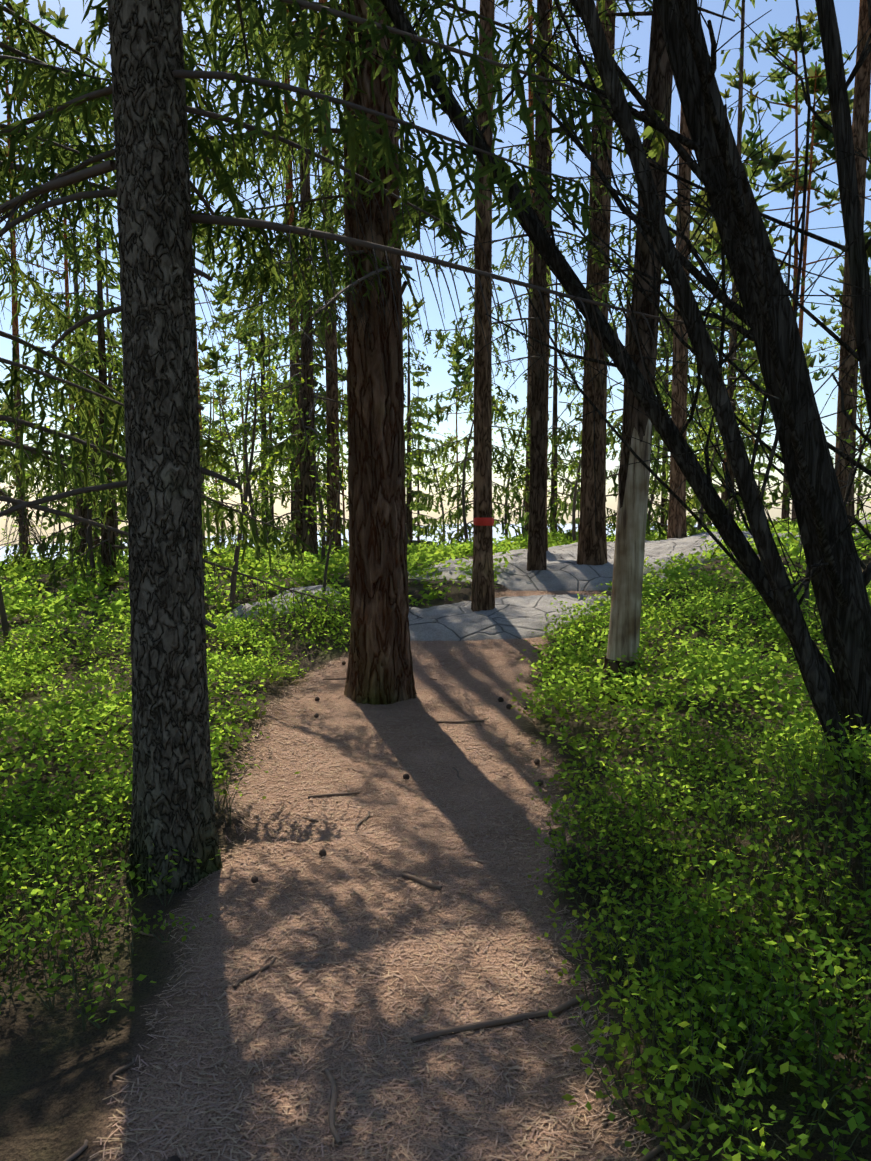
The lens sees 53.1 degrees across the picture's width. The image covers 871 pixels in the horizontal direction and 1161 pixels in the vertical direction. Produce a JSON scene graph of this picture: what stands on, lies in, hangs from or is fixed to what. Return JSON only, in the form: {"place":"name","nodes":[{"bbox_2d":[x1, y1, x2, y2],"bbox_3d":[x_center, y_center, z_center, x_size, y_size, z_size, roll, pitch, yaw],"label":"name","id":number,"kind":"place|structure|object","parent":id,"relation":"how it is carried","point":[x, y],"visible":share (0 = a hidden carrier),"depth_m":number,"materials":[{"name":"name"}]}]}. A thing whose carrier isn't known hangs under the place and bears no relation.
{"place":"outdoors","nodes":[
{"label":"outdoors","id":0,"kind":"place"},
{"bbox_2d":[0,524,870,1160],"bbox_3d":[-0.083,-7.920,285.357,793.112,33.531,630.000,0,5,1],"label":"ground","id":1,"kind":"structure","parent":0,"point":[58,1066],"depth_m":3.18,"materials":[{"name":"brown soil"}]},
{"bbox_2d":[108,0,222,894],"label":"tree trunk","id":2,"kind":"object","parent":1,"relation":"on","point":[173,806],"visible":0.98,"depth_m":3.54,"materials":[{"name":"grey plant"}]},
{"bbox_2d":[0,180,241,629],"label":"bare branches","id":3,"kind":"object","parent":2,"relation":"attached to","point":[65,200],"visible":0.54,"depth_m":3.62,"materials":[{"name":"wood"}]},
{"bbox_2d":[221,585,349,621],"bbox_3d":[-1.588,0.292,9.303,1.448,0.469,0.985,0,5,1],"label":"rock","id":4,"kind":"object","parent":1,"relation":"on","point":[247,606],"visible":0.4,"depth_m":9.17,"materials":[{"name":"stone"}]},
{"bbox_2d":[167,648,566,1160],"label":"pine cones","id":5,"kind":"object","parent":1,"relation":"on","point":[322,853],"visible":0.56,"depth_m":4.83,"materials":[{"name":"brown plant"}]},
{"bbox_2d":[88,586,657,1160],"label":"dirt path","id":6,"kind":"structure","parent":1,"relation":"on","point":[352,1030],"depth_m":2.88,"materials":[{"name":"brown soil"}]},
{"bbox_2d":[64,595,691,1160],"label":"fallen sticks","id":7,"kind":"object","parent":1,"relation":"on","point":[652,1153],"visible":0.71,"depth_m":2.67,"materials":[{"name":"brown wood"}]},
{"bbox_2d":[343,0,415,704],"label":"pine trunk","id":8,"kind":"object","parent":1,"relation":"on","point":[380,668],"visible":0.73,"depth_m":6.28,"materials":[{"name":"brown plant"}]},
{"bbox_2d":[0,0,870,590],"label":"conifer trees","id":9,"kind":"object","parent":1,"relation":"on","point":[258,276],"visible":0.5,"depth_m":5.45,"materials":[{"name":"green plant"}]},
{"bbox_2d":[0,0,870,611],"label":"forest trunks","id":10,"kind":"object","parent":1,"relation":"on","point":[592,544],"visible":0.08,"depth_m":10.68,"materials":[{"name":"brown plant"}]},
{"bbox_2d":[473,517,493,525],"bbox_3d":[0.485,-0.594,8.766,0.208,0.080,0.208,0,5,1],"label":"trail marker","id":11,"kind":"object","parent":10,"relation":"attached to","point":[483,521],"visible":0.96,"depth_m":8.68,"materials":[{"name":"red paint"}]},
{"bbox_2d":[0,0,870,657],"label":"branches","id":12,"kind":"object","parent":1,"relation":"on","point":[74,174],"visible":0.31,"depth_m":5.13,"materials":[{"name":"green plant"}]},
{"bbox_2d":[0,0,870,522],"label":"leaves","id":13,"kind":"object","parent":1,"relation":"on","point":[790,36],"visible":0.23,"depth_m":31.95,"materials":[{"name":"green plant"}]},
{"bbox_2d":[0,315,870,629],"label":"understory leaves","id":14,"kind":"object","parent":1,"relation":"on","point":[222,427],"visible":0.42,"depth_m":13.47,"materials":[{"name":"green plant"}]},
{"bbox_2d":[0,510,870,1160],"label":"bilberry","id":15,"kind":"object","parent":1,"relation":"on","point":[58,604],"depth_m":3.59,"materials":[{"name":"green plant"}]},
{"bbox_2d":[408,587,663,640],"bbox_3d":[1.011,0.337,8.889,3.314,0.445,1.428,-2,5,-17],"label":"ledge rock","id":16,"kind":"object","parent":1,"relation":"on","point":[504,618],"visible":0.73,"depth_m":8.46,"materials":[{"name":"stone"}]},
{"bbox_2d":[336,0,870,792],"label":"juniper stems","id":17,"kind":"object","parent":1,"relation":"on","point":[836,576],"visible":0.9,"depth_m":3.24,"materials":[{"name":"brown plant"}]},
{"bbox_2d":[521,0,734,703],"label":"dead tree bark","id":18,"kind":"object","parent":1,"relation":"on","point":[659,93],"visible":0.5,"depth_m":5.80,"materials":[{"name":"wood"}]},
{"bbox_2d":[606,419,651,660],"bbox_3d":[1.317,-0.128,6.036,0.332,2.061,0.283,0,5,1],"label":"tree stump","id":19,"kind":"object","parent":1,"relation":"on","point":[625,609],"visible":0.81,"depth_m":5.95,"materials":[{"name":"grey wood"}]},
{"bbox_2d":[407,520,870,590],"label":"rock slab","id":20,"kind":"object","parent":1,"relation":"on","point":[564,571],"visible":0.48,"depth_m":10.57,"materials":[{"name":"stone"}]},
{"bbox_2d":[0,0,870,546],"label":"sky","id":21,"kind":"structure","parent":0,"point":[783,13],"materials":[{"name":"blue"}]}
]}

